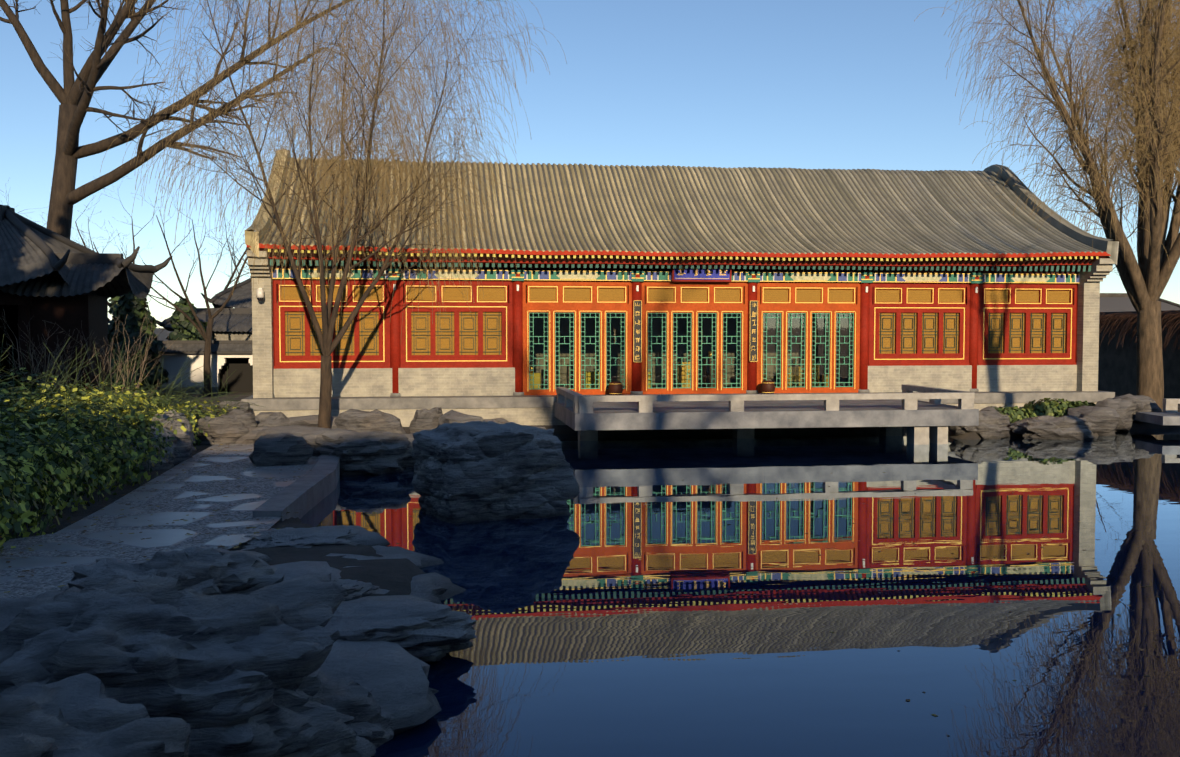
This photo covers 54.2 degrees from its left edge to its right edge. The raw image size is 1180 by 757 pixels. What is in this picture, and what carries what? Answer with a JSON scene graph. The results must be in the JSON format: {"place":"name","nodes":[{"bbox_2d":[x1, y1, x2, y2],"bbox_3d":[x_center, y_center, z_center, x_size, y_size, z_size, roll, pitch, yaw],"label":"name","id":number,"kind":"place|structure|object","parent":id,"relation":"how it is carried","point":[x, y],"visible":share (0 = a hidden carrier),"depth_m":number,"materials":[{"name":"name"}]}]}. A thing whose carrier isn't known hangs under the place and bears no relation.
{"place":"outdoors","nodes":[
{"label":"outdoors","id":0,"kind":"place"},
{"bbox_2d":[0,205,172,404],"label":"garden pavilion","id":1,"kind":"structure","parent":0,"point":[65,284],"depth_m":32.72,"materials":[{"name":"tile"}]},
{"bbox_2d":[0,444,339,598],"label":"garden path","id":2,"kind":"structure","parent":0,"point":[306,489],"depth_m":17.48,"materials":[{"name":"stone"}]},
{"bbox_2d":[0,444,311,592],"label":"fallen leaves","id":3,"kind":"object","parent":2,"relation":"on","point":[236,546],"visible":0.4,"depth_m":17.06,"materials":[{"name":"brown plant"}]},
{"bbox_2d":[0,328,1179,600],"bbox_3d":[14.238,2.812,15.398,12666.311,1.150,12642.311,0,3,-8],"label":"ground","id":4,"kind":"structure","parent":0,"point":[394,576],"depth_m":16.98,"materials":[{"name":"soil"}]},
{"bbox_2d":[2,180,47,225],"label":"tree","id":5,"kind":"object","parent":4,"relation":"on","point":[17,205],"visible":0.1,"depth_m":48.25,"materials":[{"name":"brown plant"}]},
{"bbox_2d":[0,309,87,396],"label":"bare shrub","id":6,"kind":"object","parent":4,"relation":"on","point":[58,371],"visible":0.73,"depth_m":30.44,"materials":[{"name":"brown plant"}]},
{"bbox_2d":[6,318,108,398],"bbox_3d":[-13.807,0.030,29.503,2.336,3.275,3.125,-2,3,-37],"label":"bare shrub","id":7,"kind":"object","parent":4,"relation":"on","point":[53,364],"visible":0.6,"depth_m":29.30,"materials":[{"name":"brown plant"}]},
{"bbox_2d":[35,176,162,323],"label":"tree","id":8,"kind":"object","parent":4,"relation":"on","point":[108,303],"visible":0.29,"depth_m":54.67,"materials":[{"name":"brown plant"}]},
{"bbox_2d":[42,314,182,395],"bbox_3d":[-12.806,-0.158,31.611,3.560,3.460,2.365,0,3,-8],"label":"bare shrub","id":9,"kind":"object","parent":4,"relation":"on","point":[142,362],"visible":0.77,"depth_m":31.50,"materials":[{"name":"brown plant"}]},
{"bbox_2d":[0,334,263,551],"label":"jasmine hedge","id":10,"kind":"object","parent":4,"relation":"on","point":[67,438],"visible":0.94,"depth_m":20.01,"materials":[{"name":"green plant"}]},
{"bbox_2d":[108,291,206,396],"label":"cypress trees","id":11,"kind":"object","parent":4,"relation":"on","point":[129,305],"visible":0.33,"depth_m":47.91,"materials":[{"name":"green plant"}]},
{"bbox_2d":[87,184,252,396],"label":"tree","id":12,"kind":"object","parent":4,"relation":"on","point":[207,336],"visible":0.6,"depth_m":48.48,"materials":[{"name":"brown plant"}]},
{"bbox_2d":[108,340,252,394],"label":"courtyard wall","id":13,"kind":"structure","parent":4,"relation":"on","point":[234,355],"depth_m":50.60,"materials":[{"name":"paint"}]},
{"bbox_2d":[0,0,367,238],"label":"bare tree","id":14,"kind":"object","parent":4,"relation":"on","point":[74,97],"visible":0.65,"depth_m":40.05,"materials":[{"name":"brown plant"}]},
{"bbox_2d":[131,210,251,339],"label":"tree","id":15,"kind":"object","parent":4,"relation":"on","point":[231,280],"visible":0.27,"depth_m":63.18,"materials":[{"name":"brown plant"}]},
{"bbox_2d":[156,276,251,339],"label":"building roofs","id":16,"kind":"structure","parent":4,"relation":"on","point":[230,322],"depth_m":56.69,"materials":[{"name":"tile"}]},
{"bbox_2d":[206,197,253,276],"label":"tree","id":17,"kind":"object","parent":4,"relation":"on","point":[236,248],"visible":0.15,"depth_m":57.59,"materials":[{"name":"brown plant"}]},
{"bbox_2d":[0,409,476,756],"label":"rocks","id":18,"kind":"object","parent":4,"relation":"on","point":[201,652],"visible":0.94,"depth_m":7.33,"materials":[{"name":"stone"}]},
{"bbox_2d":[95,0,566,428],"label":"willow tree","id":19,"kind":"object","parent":4,"relation":"on","point":[327,344],"visible":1,"depth_m":29.54,"materials":[{"name":"brown plant"}]},
{"bbox_2d":[180,394,1162,474],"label":"bank rocks","id":20,"kind":"object","parent":4,"relation":"on","point":[373,442],"visible":0.58,"depth_m":28.62,"materials":[{"name":"stone"}]},
{"bbox_2d":[241,149,1118,426],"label":"chinese hall building","id":21,"kind":"structure","parent":4,"relation":"on","point":[657,280],"depth_m":36.36,"materials":[{"name":"red paint"}]},
{"bbox_2d":[554,384,978,444],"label":"stone terrace","id":22,"kind":"structure","parent":4,"relation":"on","point":[588,417],"depth_m":30.67,"materials":[{"name":"stone"}]},
{"bbox_2d":[991,398,1095,422],"bbox_3d":[13.875,1.038,35.072,4.600,0.908,1.217,-1,3,-23],"label":"bamboo bush","id":23,"kind":"object","parent":4,"relation":"on","point":[1048,407],"visible":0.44,"depth_m":34.71,"materials":[{"name":"green plant"}]},
{"bbox_2d":[915,0,1179,409],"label":"willow tree","id":24,"kind":"object","parent":4,"relation":"on","point":[1153,150],"visible":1,"depth_m":38.38,"materials":[{"name":"brown plant"}]},
{"bbox_2d":[1109,214,1136,274],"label":"tree","id":25,"kind":"object","parent":4,"relation":"on","point":[1132,249],"visible":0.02,"depth_m":60.59,"materials":[{"name":"brown plant"}]},
{"bbox_2d":[1098,310,1179,397],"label":"vine wall","id":26,"kind":"structure","parent":4,"relation":"on","point":[1117,367],"depth_m":49.22,"materials":[{"name":"brown plant"}]},
{"bbox_2d":[1099,293,1179,311],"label":"distant roofs","id":27,"kind":"structure","parent":4,"relation":"on","point":[1115,302],"depth_m":79.06,"materials":[{"name":"grey tile"}]},
{"bbox_2d":[1135,398,1179,424],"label":"stone bridge","id":28,"kind":"structure","parent":4,"relation":"on","point":[1169,414],"depth_m":34.82,"materials":[{"name":"stone"}]},
{"bbox_2d":[0,0,1179,327],"label":"sky","id":29,"kind":"structure","parent":0,"point":[802,84],"materials":[{"name":"blue"}]},
{"bbox_2d":[300,428,1179,756],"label":"pond water","id":30,"kind":"structure","parent":0,"point":[620,612],"depth_m":13.38,"materials":[{"name":"blue liquid"}]},
{"bbox_2d":[411,421,579,523],"bbox_3d":[-1.724,1.810,19.780,2.452,2.122,2.435,-1,3,-30],"label":"pond rock","id":31,"kind":"object","parent":30,"relation":"in","point":[472,471],"visible":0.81,"depth_m":18.93,"materials":[{"name":"stone"}]},
{"bbox_2d":[385,458,1179,735],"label":"floating leaves","id":32,"kind":"object","parent":30,"relation":"on","point":[899,602],"visible":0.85,"depth_m":15.87,"materials":[{"name":"brown plant"}]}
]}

